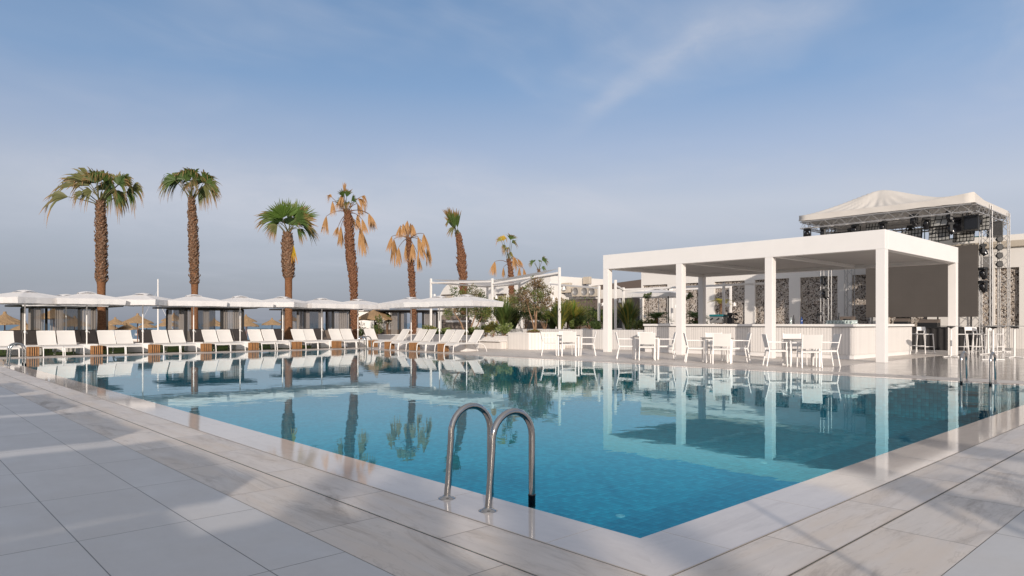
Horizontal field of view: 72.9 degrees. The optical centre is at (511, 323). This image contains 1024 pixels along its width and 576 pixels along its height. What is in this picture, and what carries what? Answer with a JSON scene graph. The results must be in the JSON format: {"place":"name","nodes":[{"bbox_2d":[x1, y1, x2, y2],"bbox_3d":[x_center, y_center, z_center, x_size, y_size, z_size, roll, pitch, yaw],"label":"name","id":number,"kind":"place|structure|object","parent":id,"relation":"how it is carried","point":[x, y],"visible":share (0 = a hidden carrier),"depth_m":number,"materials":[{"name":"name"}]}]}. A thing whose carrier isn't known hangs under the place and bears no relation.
{"place":"outdoors","nodes":[
{"label":"outdoors","id":0,"kind":"place"},
{"bbox_2d":[0,343,347,356],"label":"lawn","id":1,"kind":"structure","parent":0,"point":[119,350],"depth_m":30.71,"materials":[{"name":"green plant"}]},
{"bbox_2d":[0,331,19,356],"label":"sun lounger","id":2,"kind":"object","parent":1,"relation":"on","point":[6,338],"visible":0.92,"depth_m":25.27,"materials":[{"name":"white fabric"}]},
{"bbox_2d":[22,330,48,352],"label":"brown lounger","id":3,"kind":"object","parent":1,"relation":"on","point":[31,337],"visible":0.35,"depth_m":28.66,"materials":[{"name":"fabric"}]},
{"bbox_2d":[0,290,74,355],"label":"parasol","id":4,"kind":"object","parent":1,"relation":"on","point":[26,297],"visible":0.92,"depth_m":25.41,"materials":[{"name":"white paint"}]},
{"bbox_2d":[36,331,63,356],"bbox_3d":[-17.207,0.744,25.751,0.642,0.922,1.863,0,0,-42],"label":"sun lounger","id":5,"kind":"object","parent":1,"relation":"on","point":[46,339],"visible":0.93,"depth_m":26.10,"materials":[{"name":"white fabric"}]},
{"bbox_2d":[5,304,123,348],"bbox_3d":[-22.049,0.152,34.106,4.300,2.095,4.000,0,0,-43],"label":"cabana","id":6,"kind":"object","parent":1,"relation":"on","point":[76,318],"visible":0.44,"depth_m":33.59,"materials":[{"name":"white"}]},
{"bbox_2d":[22,294,107,351],"bbox_3d":[-18.855,-0.020,29.295,2.300,2.440,2.300,0,0,27],"label":"parasol","id":7,"kind":"object","parent":1,"relation":"on","point":[60,349],"visible":0.21,"depth_m":29.20,"materials":[{"name":"white paint"}]},
{"bbox_2d":[55,330,84,355],"bbox_3d":[-16.742,0.744,26.214,0.642,0.922,1.863,0,0,-43],"label":"sun lounger","id":8,"kind":"object","parent":1,"relation":"on","point":[66,339],"visible":0.87,"depth_m":26.57,"materials":[{"name":"white fabric"}]},
{"bbox_2d":[56,291,125,353],"bbox_3d":[-16.644,-0.032,27.118,2.300,2.440,2.300,0,0,-41],"label":"parasol","id":9,"kind":"object","parent":1,"relation":"on","point":[84,298],"visible":0.9,"depth_m":26.61,"materials":[{"name":"white paint"}]},
{"bbox_2d":[39,166,143,348],"bbox_3d":[-19.119,-2.948,31.589,4.204,8.295,2.320,0,0,0],"label":"fan palm","id":10,"kind":"object","parent":1,"relation":"on","point":[82,177],"visible":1,"depth_m":31.55,"materials":[{"name":"green plant"}]},
{"bbox_2d":[79,330,108,351],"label":"brown lounger","id":11,"kind":"object","parent":1,"relation":"on","point":[91,337],"visible":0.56,"depth_m":30.06,"materials":[{"name":"fabric"}]},
{"bbox_2d":[97,330,125,354],"bbox_3d":[-15.703,0.744,27.078,0.642,0.922,1.863,0,0,-43],"label":"sun lounger","id":12,"kind":"object","parent":1,"relation":"on","point":[106,338],"visible":0.88,"depth_m":27.43,"materials":[{"name":"white fabric"}]},
{"bbox_2d":[113,330,143,353],"bbox_3d":[-15.258,0.744,27.521,0.642,0.922,1.863,0,0,-44],"label":"sun lounger","id":13,"kind":"object","parent":1,"relation":"on","point":[123,337],"visible":0.87,"depth_m":27.86,"materials":[{"name":"white fabric"}]},
{"bbox_2d":[99,293,182,351],"bbox_3d":[-15.178,-0.030,28.478,2.300,2.440,2.300,0,0,1],"label":"parasol","id":14,"kind":"object","parent":1,"relation":"on","point":[142,299],"visible":0.76,"depth_m":28.05,"materials":[{"name":"white paint"}]},
{"bbox_2d":[138,329,161,349],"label":"brown lounger","id":15,"kind":"object","parent":1,"relation":"on","point":[147,336],"visible":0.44,"depth_m":31.62,"materials":[{"name":"fabric"}]},
{"bbox_2d":[151,330,179,352],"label":"sun lounger","id":16,"kind":"object","parent":1,"relation":"on","point":[160,337],"visible":0.89,"depth_m":28.80,"materials":[{"name":"white fabric"}]},
{"bbox_2d":[166,330,196,352],"bbox_3d":[-13.795,0.744,28.902,0.642,0.922,1.863,0,0,-43],"label":"sun lounger","id":17,"kind":"object","parent":1,"relation":"on","point":[176,336],"visible":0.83,"depth_m":29.25,"materials":[{"name":"white fabric"}]},
{"bbox_2d":[157,167,220,328],"bbox_3d":[-15.905,-3.172,34.305,3.009,8.946,1.874,0,0,12],"label":"fan palm","id":18,"kind":"object","parent":1,"relation":"on","point":[173,180],"visible":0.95,"depth_m":34.24,"materials":[{"name":"green plant"}]},
{"bbox_2d":[161,294,227,350],"bbox_3d":[-13.711,-0.028,29.838,2.300,2.440,2.300,0,0,-34],"label":"parasol","id":19,"kind":"object","parent":1,"relation":"on","point":[193,300],"visible":0.91,"depth_m":29.30,"materials":[{"name":"white paint"}]},
{"bbox_2d":[152,307,256,344],"bbox_3d":[-17.137,0.152,38.663,4.300,2.095,4.000,0,0,-43],"label":"cabana","id":20,"kind":"object","parent":1,"relation":"on","point":[229,318],"visible":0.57,"depth_m":38.07,"materials":[{"name":"white"}]},
{"bbox_2d":[201,330,230,351],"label":"sun lounger","id":21,"kind":"object","parent":1,"relation":"on","point":[209,336],"visible":0.85,"depth_m":30.06,"materials":[{"name":"white fabric"}]},
{"bbox_2d":[214,330,245,350],"bbox_3d":[-12.326,0.744,30.256,0.642,0.922,1.863,0,0,-44],"label":"sun lounger","id":22,"kind":"object","parent":1,"relation":"on","point":[225,336],"visible":0.83,"depth_m":30.59,"materials":[{"name":"white fabric"}]},
{"bbox_2d":[207,295,273,349],"bbox_3d":[-12.245,-0.031,31.198,2.300,2.440,2.300,0,0,-37],"label":"parasol","id":23,"kind":"object","parent":1,"relation":"on","point":[240,301],"visible":0.91,"depth_m":30.75,"materials":[{"name":"white paint"}]},
{"bbox_2d":[247,329,275,349],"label":"sun lounger","id":24,"kind":"object","parent":1,"relation":"on","point":[254,335],"visible":0.86,"depth_m":31.57,"materials":[{"name":"white fabric"}]},
{"bbox_2d":[259,329,289,349],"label":"sun lounger","id":25,"kind":"object","parent":1,"relation":"on","point":[268,335],"visible":0.86,"depth_m":31.93,"materials":[{"name":"white fabric"}]},
{"bbox_2d":[258,296,308,347],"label":"parasol","id":26,"kind":"object","parent":1,"relation":"on","point":[282,302],"visible":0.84,"depth_m":32.19,"materials":[{"name":"white paint"}]},
{"bbox_2d":[254,198,319,338],"bbox_3d":[-12.164,-2.783,37.662,3.690,8.418,2.720,0,0,0],"label":"fan palm","id":27,"kind":"object","parent":1,"relation":"on","point":[296,214],"visible":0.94,"depth_m":37.60,"materials":[{"name":"green plant"}]},
{"bbox_2d":[291,329,318,348],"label":"sun lounger","id":28,"kind":"object","parent":1,"relation":"on","point":[298,335],"visible":0.98,"depth_m":32.85,"materials":[{"name":"white fabric"}]},
{"bbox_2d":[303,329,329,348],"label":"sun lounger","id":29,"kind":"object","parent":1,"relation":"on","point":[309,334],"visible":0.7,"depth_m":33.39,"materials":[{"name":"white fabric"}]},
{"bbox_2d":[289,298,353,347],"bbox_3d":[-9.312,-0.025,33.918,2.300,2.440,2.300,0,0,-45],"label":"parasol","id":30,"kind":"object","parent":1,"relation":"on","point":[321,303],"visible":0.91,"depth_m":33.49,"materials":[{"name":"white paint"}]},
{"bbox_2d":[328,329,355,345],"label":"sun lounger","id":31,"kind":"object","parent":1,"relation":"on","point":[335,334],"visible":0.88,"depth_m":34.21,"materials":[{"name":"white fabric"}]},
{"bbox_2d":[0,348,351,357],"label":"paving","id":32,"kind":"structure","parent":0,"point":[171,352],"depth_m":27.35,"materials":[{"name":"ceramic"}]},
{"bbox_2d":[0,386,393,575],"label":"paving","id":33,"kind":"structure","parent":0,"point":[76,499],"depth_m":4.20,"materials":[{"name":"grey ceramic"}]},
{"bbox_2d":[0,323,421,339],"bbox_3d":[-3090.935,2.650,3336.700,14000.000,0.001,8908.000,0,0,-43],"label":"sea","id":34,"kind":"structure","parent":0,"point":[133,333],"depth_m":427.01,"materials":[{"name":"blue liquid"}]},
{"bbox_2d":[0,348,1023,575],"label":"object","id":35,"kind":"object","parent":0,"point":[393,548],"visible":1,"depth_m":4.62,"materials":[{"name":"beige stone"}]},
{"bbox_2d":[0,349,1023,575],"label":"coping long sides","id":36,"kind":"object","parent":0,"point":[625,551],"visible":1,"depth_m":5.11,"materials":[{"name":"stone"}]},
{"bbox_2d":[4,342,26,365],"bbox_3d":[-14.300,1.105,19.949,0.496,1.090,0.604,0,0,-43],"label":"pool ladder","id":37,"kind":"object","parent":36,"relation":"attached to","point":[9,351],"visible":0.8,"depth_m":19.92,"materials":[{"name":"metal"}]},
{"bbox_2d":[438,403,535,512],"bbox_3d":[-0.164,1.105,4.710,0.496,1.090,0.554,0,0,-43],"label":"pool ladder","id":38,"kind":"object","parent":36,"relation":"attached to","point":[492,428],"visible":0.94,"depth_m":4.67,"materials":[{"name":"metal"}]},
{"bbox_2d":[960,351,998,384],"bbox_3d":[9.301,1.105,13.811,0.496,1.090,0.614,0,0,-43],"label":"pool ladder","id":39,"kind":"object","parent":36,"relation":"attached to","point":[993,354],"visible":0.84,"depth_m":13.75,"materials":[{"name":"metal"}]},
{"bbox_2d":[0,349,1023,575],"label":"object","id":40,"kind":"object","parent":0,"point":[534,557],"visible":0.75,"depth_m":4.67,"materials":[{"name":"white stone"}]},
{"bbox_2d":[0,348,1023,575],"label":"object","id":41,"kind":"object","parent":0,"point":[941,534],"visible":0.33,"depth_m":3.98,"materials":[{"name":"beige stone"}]},
{"bbox_2d":[0,0,1023,322],"label":"sky","id":42,"kind":"structure","parent":0,"point":[582,132],"materials":[{"name":"blue"}]},
{"bbox_2d":[2,350,1023,575],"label":"drain edge strip","id":43,"kind":"object","parent":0,"point":[591,557],"visible":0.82,"depth_m":4.43,"materials":[{"name":"metal"}]},
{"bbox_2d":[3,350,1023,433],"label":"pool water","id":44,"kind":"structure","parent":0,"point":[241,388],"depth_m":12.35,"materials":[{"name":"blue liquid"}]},
{"bbox_2d":[4,350,1023,575],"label":"pool basin","id":45,"kind":"object","parent":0,"point":[647,476],"visible":0.23,"depth_m":10.47,"materials":[{"name":"tile"}]},
{"bbox_2d":[9,345,1023,575],"bbox_3d":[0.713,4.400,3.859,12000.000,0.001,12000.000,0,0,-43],"label":"ground","id":46,"kind":"structure","parent":0,"point":[536,359],"depth_m":23.22,"materials":[{"name":"grey stone"}]},
{"bbox_2d":[15,349,1023,575],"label":"stone border short sides","id":47,"kind":"object","parent":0,"point":[788,550],"visible":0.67,"depth_m":4.24,"materials":[{"name":"white stone"}]},
{"bbox_2d":[263,338,1001,369],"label":"paving","id":48,"kind":"structure","parent":0,"point":[696,359],"depth_m":24.16,"materials":[{"name":"ceramic"}]},
{"bbox_2d":[269,308,350,342],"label":"cabana","id":49,"kind":"object","parent":48,"relation":"on","point":[339,319],"visible":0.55,"depth_m":42.71,"materials":[{"name":"white"}]},
{"bbox_2d":[321,182,377,347],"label":"fan palm","id":50,"kind":"object","parent":48,"relation":"on","point":[348,222],"visible":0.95,"depth_m":40.24,"materials":[{"name":"brown plant"}]},
{"bbox_2d":[326,299,389,346],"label":"parasol","id":51,"kind":"object","parent":48,"relation":"on","point":[359,304],"visible":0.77,"depth_m":34.88,"materials":[{"name":"white paint"}]},
{"bbox_2d":[358,309,391,335],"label":"straw parasol","id":52,"kind":"object","parent":48,"relation":"on","point":[370,315],"visible":0.64,"depth_m":46.16,"materials":[{"name":"beige wicker"}]},
{"bbox_2d":[377,334,431,342],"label":"back planter","id":53,"kind":"object","parent":48,"relation":"on","point":[392,337],"visible":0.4,"depth_m":40.54,"materials":[{"name":"white paint"}]},
{"bbox_2d":[363,309,446,336],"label":"cabana","id":54,"kind":"object","parent":48,"relation":"on","point":[398,324],"visible":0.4,"depth_m":46.91,"materials":[{"name":"grey"}]},
{"bbox_2d":[377,297,438,348],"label":"parasol","id":55,"kind":"object","parent":48,"relation":"on","point":[397,304],"visible":0.63,"depth_m":32.35,"materials":[{"name":"white paint"}]},
{"bbox_2d":[385,221,431,333],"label":"fan palm","id":56,"kind":"object","parent":48,"relation":"on","point":[406,230],"visible":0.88,"depth_m":43.08,"materials":[{"name":"orange plant"}]},
{"bbox_2d":[403,296,473,349],"bbox_3d":[-3.255,-0.020,31.094,2.300,2.440,2.300,0,0,27],"label":"parasol","id":57,"kind":"object","parent":48,"relation":"on","point":[420,303],"visible":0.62,"depth_m":30.59,"materials":[{"name":"white paint"}]},
{"bbox_2d":[426,330,464,351],"bbox_3d":[-2.779,0.744,29.771,1.863,0.922,0.642,0,0,-44],"label":"sun lounger","id":58,"kind":"object","parent":48,"relation":"on","point":[457,336],"visible":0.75,"depth_m":30.06,"materials":[{"name":"white fabric"}]},
{"bbox_2d":[443,208,467,314],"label":"fan palm","id":59,"kind":"object","parent":48,"relation":"on","point":[453,219],"visible":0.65,"depth_m":47.74,"materials":[{"name":"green plant"}]},
{"bbox_2d":[443,330,486,351],"bbox_3d":[-1.930,0.744,28.844,1.863,0.922,0.642,0,0,-44],"label":"sun lounger","id":60,"kind":"object","parent":48,"relation":"on","point":[475,337],"visible":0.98,"depth_m":29.12,"materials":[{"name":"white fabric"}]},
{"bbox_2d":[429,294,503,351],"bbox_3d":[-1.942,-0.020,29.678,2.300,2.440,2.300,0,0,33],"label":"parasol","id":61,"kind":"object","parent":48,"relation":"on","point":[467,300],"visible":0.99,"depth_m":29.21,"materials":[{"name":"white paint"}]},
{"bbox_2d":[432,334,507,348],"bbox_3d":[-1.058,0.896,35.585,2.985,0.600,6.254,0,0,-43],"label":"long planter","id":62,"kind":"object","parent":48,"relation":"on","point":[435,338],"visible":0.32,"depth_m":33.88,"materials":[{"name":"white paint"}]},
{"bbox_2d":[443,283,495,334],"bbox_3d":[-2.236,-0.699,36.019,2.805,2.846,1.258,0,0,0],"label":"leaning olive","id":63,"kind":"object","parent":62,"relation":"in","point":[476,309],"visible":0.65,"depth_m":36.04,"materials":[{"name":"green plant"}]},
{"bbox_2d":[489,295,519,327],"bbox_3d":[-0.339,-0.524,36.529,2.098,2.048,2.330,0,0,26],"label":"spiky palm","id":64,"kind":"object","parent":62,"relation":"in","point":[504,315],"visible":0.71,"depth_m":36.15,"materials":[{"name":"green plant"}]},
{"bbox_2d":[452,339,506,348],"bbox_3d":[-1.705,1.004,33.746,0.500,0.385,3.800,0,0,-43],"label":"bench","id":65,"kind":"object","parent":48,"relation":"on","point":[496,344],"visible":0.48,"depth_m":32.74,"materials":[{"name":"white paint"}]},
{"bbox_2d":[489,233,525,306],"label":"fan palm","id":66,"kind":"object","parent":48,"relation":"on","point":[510,264],"visible":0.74,"depth_m":51.85,"materials":[{"name":"orange plant"}]},
{"bbox_2d":[438,276,602,327],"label":"rounded building","id":67,"kind":"structure","parent":48,"relation":"on","point":[446,292],"depth_m":62.19,"materials":[{"name":"white paint"}]},
{"bbox_2d":[416,328,644,349],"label":"retaining wall","id":68,"kind":"structure","parent":48,"relation":"on","point":[598,343],"depth_m":32.49,"materials":[{"name":"white paint"}]},
{"bbox_2d":[441,315,471,328],"bbox_3d":[-3.110,-0.075,38.815,1.610,0.790,0.830,0,0,-14],"label":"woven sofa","id":69,"kind":"object","parent":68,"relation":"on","point":[453,322],"visible":0.88,"depth_m":38.51,"materials":[{"name":"grey wicker"}]},
{"bbox_2d":[508,332,564,349],"bbox_3d":[1.462,0.816,32.761,3.238,0.760,2.581,0,0,-43],"label":"corner planter","id":70,"kind":"object","parent":48,"relation":"on","point":[525,341],"visible":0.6,"depth_m":31.54,"materials":[{"name":"white paint"}]},
{"bbox_2d":[509,276,555,329],"bbox_3d":[0.971,-0.904,32.974,2.271,2.786,1.320,0,0,0],"label":"olive tree","id":71,"kind":"object","parent":70,"relation":"on","point":[526,301],"visible":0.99,"depth_m":32.95,"materials":[{"name":"green plant"}]},
{"bbox_2d":[561,331,576,356],"bbox_3d":[2.050,0.746,24.987,0.534,0.904,0.622,0,0,2],"label":"dining armchair","id":72,"kind":"object","parent":48,"relation":"on","point":[568,337],"visible":0.98,"depth_m":24.75,"materials":[{"name":"white fabric"}]},
{"bbox_2d":[516,328,634,329],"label":"terrace","id":73,"kind":"structure","parent":48,"relation":"on","point":[592,329],"depth_m":47.06,"materials":[{"name":"ceramic"}]},
{"bbox_2d":[430,267,602,329],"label":"pergola","id":74,"kind":"object","parent":73,"relation":"on","point":[492,283],"visible":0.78,"depth_m":40.22,"materials":[{"name":"white paint"}]},
{"bbox_2d":[512,303,535,328],"bbox_3d":[0.665,-0.387,36.935,1.533,1.509,1.350,0,0,37],"label":"terrace shrub","id":75,"kind":"object","parent":73,"relation":"on","point":[525,314],"visible":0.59,"depth_m":36.75,"materials":[{"name":"green plant"}]},
{"bbox_2d":[533,306,551,328],"bbox_3d":[1.683,-0.322,37.002,1.220,1.374,1.256,0,0,-3],"label":"terrace shrub","id":76,"kind":"object","parent":73,"relation":"on","point":[540,316],"visible":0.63,"depth_m":36.86,"materials":[{"name":"green plant"}]},
{"bbox_2d":[541,298,580,328],"bbox_3d":[2.636,-0.548,36.683,2.887,1.817,2.626,0,0,-43],"label":"spiky palm","id":77,"kind":"object","parent":73,"relation":"on","point":[565,316],"visible":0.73,"depth_m":36.45,"materials":[{"name":"green plant"}]},
{"bbox_2d":[564,297,593,328],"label":"spiky palm","id":78,"kind":"object","parent":73,"relation":"on","point":[577,313],"visible":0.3,"depth_m":37.25,"materials":[{"name":"green plant"}]},
{"bbox_2d":[569,315,589,328],"bbox_3d":[3.412,-0.041,35.364,1.082,0.822,1.016,0,0,22],"label":"terrace shrub","id":79,"kind":"object","parent":73,"relation":"on","point":[577,322],"visible":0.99,"depth_m":35.20,"materials":[{"name":"green plant"}]},
{"bbox_2d":[613,294,644,329],"bbox_3d":[6.296,-0.573,37.655,2.452,2.046,2.342,0,0,-43],"label":"spiky palm","id":80,"kind":"object","parent":73,"relation":"on","point":[627,312],"visible":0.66,"depth_m":37.20,"materials":[{"name":"green plant"}]},
{"bbox_2d":[626,289,687,323],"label":"parasol","id":81,"kind":"object","parent":73,"relation":"on","point":[660,293],"visible":0.67,"depth_m":38.38,"materials":[{"name":"white paint"}]},
{"bbox_2d":[614,280,764,329],"bbox_3d":[10.178,-0.675,37.653,8.231,3.150,7.443,0,0,27],"label":"pergola","id":82,"kind":"object","parent":73,"relation":"on","point":[723,286],"visible":0.69,"depth_m":36.34,"materials":[{"name":"white paint"}]},
{"bbox_2d":[567,280,640,327],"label":"annexe","id":83,"kind":"structure","parent":48,"relation":"on","point":[631,284],"depth_m":56.34,"materials":[{"name":"white paint"}]},
{"bbox_2d":[638,332,655,360],"bbox_3d":[4.363,0.746,22.395,0.534,0.904,0.622,0,0,9],"label":"dining armchair","id":84,"kind":"object","parent":48,"relation":"on","point":[646,338],"visible":1,"depth_m":22.16,"materials":[{"name":"white paint"}]},
{"bbox_2d":[710,333,730,363],"bbox_3d":[6.158,0.746,20.459,0.534,0.904,0.622,0,0,9],"label":"dining armchair","id":85,"kind":"object","parent":48,"relation":"on","point":[721,339],"visible":1,"depth_m":20.22,"materials":[{"name":"white paint"}]},
{"bbox_2d":[762,334,787,366],"bbox_3d":[7.325,0.746,19.357,0.622,0.904,0.534,0,0,8],"label":"dining armchair","id":86,"kind":"object","parent":48,"relation":"on","point":[766,342],"visible":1,"depth_m":19.20,"materials":[{"name":"white paint"}]},
{"bbox_2d":[643,324,914,358],"bbox_3d":[10.484,0.614,27.833,5.670,1.165,8.550,0,0,-43],"label":"bar counter","id":87,"kind":"object","parent":48,"relation":"on","point":[857,341],"visible":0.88,"depth_m":25.33,"materials":[{"name":"white paint"}]},
{"bbox_2d":[709,314,727,323],"bbox_3d":[8.176,-0.159,27.488,0.602,0.378,0.660,0,0,-43],"label":"coffee machine","id":88,"kind":"object","parent":87,"relation":"on","point":[718,318],"visible":0.98,"depth_m":27.35,"materials":[{"name":"grey metal"}]},
{"bbox_2d":[603,229,957,362],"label":"bar pavilion","id":89,"kind":"structure","parent":48,"relation":"on","point":[881,251],"depth_m":25.43,"materials":[{"name":"white paint"}]},
{"bbox_2d":[782,333,807,364],"bbox_3d":[8.119,0.746,19.909,0.534,0.904,0.622,0,0,5],"label":"dining armchair","id":90,"kind":"object","parent":48,"relation":"on","point":[791,336],"visible":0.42,"depth_m":20.12,"materials":[{"name":"white paint"}]},
{"bbox_2d":[782,339,820,366],"bbox_3d":[8.051,0.820,19.259,0.860,0.753,0.860,0,0,8],"label":"dining table","id":91,"kind":"object","parent":48,"relation":"on","point":[796,340],"visible":0.7,"depth_m":18.93,"materials":[{"name":"white paint"}]},
{"bbox_2d":[796,334,822,367],"bbox_3d":[7.982,0.746,18.583,0.534,0.904,0.622,0,0,9],"label":"dining armchair","id":92,"kind":"object","parent":48,"relation":"on","point":[811,342],"visible":1,"depth_m":18.35,"materials":[{"name":"white paint"}]},
{"bbox_2d":[813,334,841,366],"bbox_3d":[8.732,0.746,19.185,0.622,0.904,0.534,0,0,5],"label":"dining armchair","id":93,"kind":"object","parent":48,"relation":"on","point":[835,342],"visible":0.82,"depth_m":19.08,"materials":[{"name":"white paint"}]},
{"bbox_2d":[641,234,1023,348],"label":"building","id":94,"kind":"structure","parent":48,"relation":"on","point":[797,295],"depth_m":39.98,"materials":[{"name":"white paint"}]},
{"bbox_2d":[799,190,1012,350],"bbox_3d":[18.546,-2.512,32.889,5.972,7.414,7.600,0,0,-43],"label":"stage canopy","id":95,"kind":"object","parent":48,"relation":"on","point":[895,209],"visible":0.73,"depth_m":31.87,"materials":[{"name":"metal"}]},
{"bbox_2d":[928,226,949,241],"bbox_3d":[18.794,-4.029,30.462,0.201,0.842,0.908,0,0,-31],"label":"square lamp","id":96,"kind":"object","parent":95,"relation":"hanging from","point":[939,234],"visible":0.75,"depth_m":30.42,"materials":[{"name":"black metal"}]},
{"bbox_2d":[928,208,949,227],"bbox_3d":[18.346,-4.513,29.773,0.420,0.814,0.909,0,0,-31],"label":"square lamp","id":97,"kind":"object","parent":95,"relation":"hanging from","point":[939,221],"visible":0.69,"depth_m":29.70,"materials":[{"name":"black metal"}]},
{"bbox_2d":[953,230,974,242],"bbox_3d":[20.043,-4.029,30.733,0.201,0.842,0.908,0,0,-31],"label":"square lamp","id":98,"kind":"object","parent":95,"relation":"hanging from","point":[965,236],"visible":0.68,"depth_m":30.66,"materials":[{"name":"black metal"}]},
{"bbox_2d":[963,209,979,230],"bbox_3d":[19.524,-4.385,29.378,0.514,0.870,0.540,0,0,-43],"label":"speaker","id":99,"kind":"object","parent":95,"relation":"hanging from","point":[971,222],"visible":0.95,"depth_m":29.21},
{"bbox_2d":[987,216,1002,237],"bbox_3d":[21.802,-4.375,31.335,0.500,0.950,0.514,0,0,9],"label":"speaker","id":100,"kind":"object","parent":95,"relation":"hanging from","point":[998,228],"visible":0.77,"depth_m":31.09},
{"bbox_2d":[866,244,977,348],"bbox_3d":[18.714,-1.110,31.791,0.280,4.620,4.600,0,0,-43],"label":"led screen","id":101,"kind":"object","parent":48,"relation":"on","point":[918,291],"visible":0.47,"depth_m":31.43,"materials":[{"name":"black metal"}]},
{"bbox_2d":[912,327,985,350],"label":"stage platform","id":102,"kind":"structure","parent":48,"relation":"on","point":[940,338],"depth_m":30.80,"materials":[{"name":"black metal"}]},
{"bbox_2d":[917,319,940,326],"bbox_3d":[18.943,-0.005,31.485,0.500,0.350,0.800,0,0,-43],"label":"stage monitor","id":103,"kind":"object","parent":102,"relation":"on","point":[928,322],"visible":1,"depth_m":31.35,"materials":[{"name":"black metal"}]},
{"bbox_2d":[807,348,1023,380],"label":"paving bar end","id":104,"kind":"object","parent":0,"point":[1012,369],"visible":1,"depth_m":18.70,"materials":[{"name":"grey ceramic"}]},
{"bbox_2d":[942,511,1023,575],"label":"paving","id":105,"kind":"structure","parent":0,"point":[1000,552],"depth_m":3.55,"materials":[{"name":"grey ceramic"}]},
{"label":"beach","id":106,"kind":"structure","parent":0,"visible":0},
{"bbox_2d":[0,311,27,329],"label":"straw parasol","id":107,"kind":"object","parent":106,"relation":"on","point":[6,319],"visible":0.84,"depth_m":52.24,"materials":[{"name":"beige wicker"}]},
{"bbox_2d":[121,313,153,341],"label":"straw parasol","id":108,"kind":"object","parent":106,"relation":"on","point":[137,318],"visible":0.98,"depth_m":67.74,"materials":[{"name":"beige wicker"}]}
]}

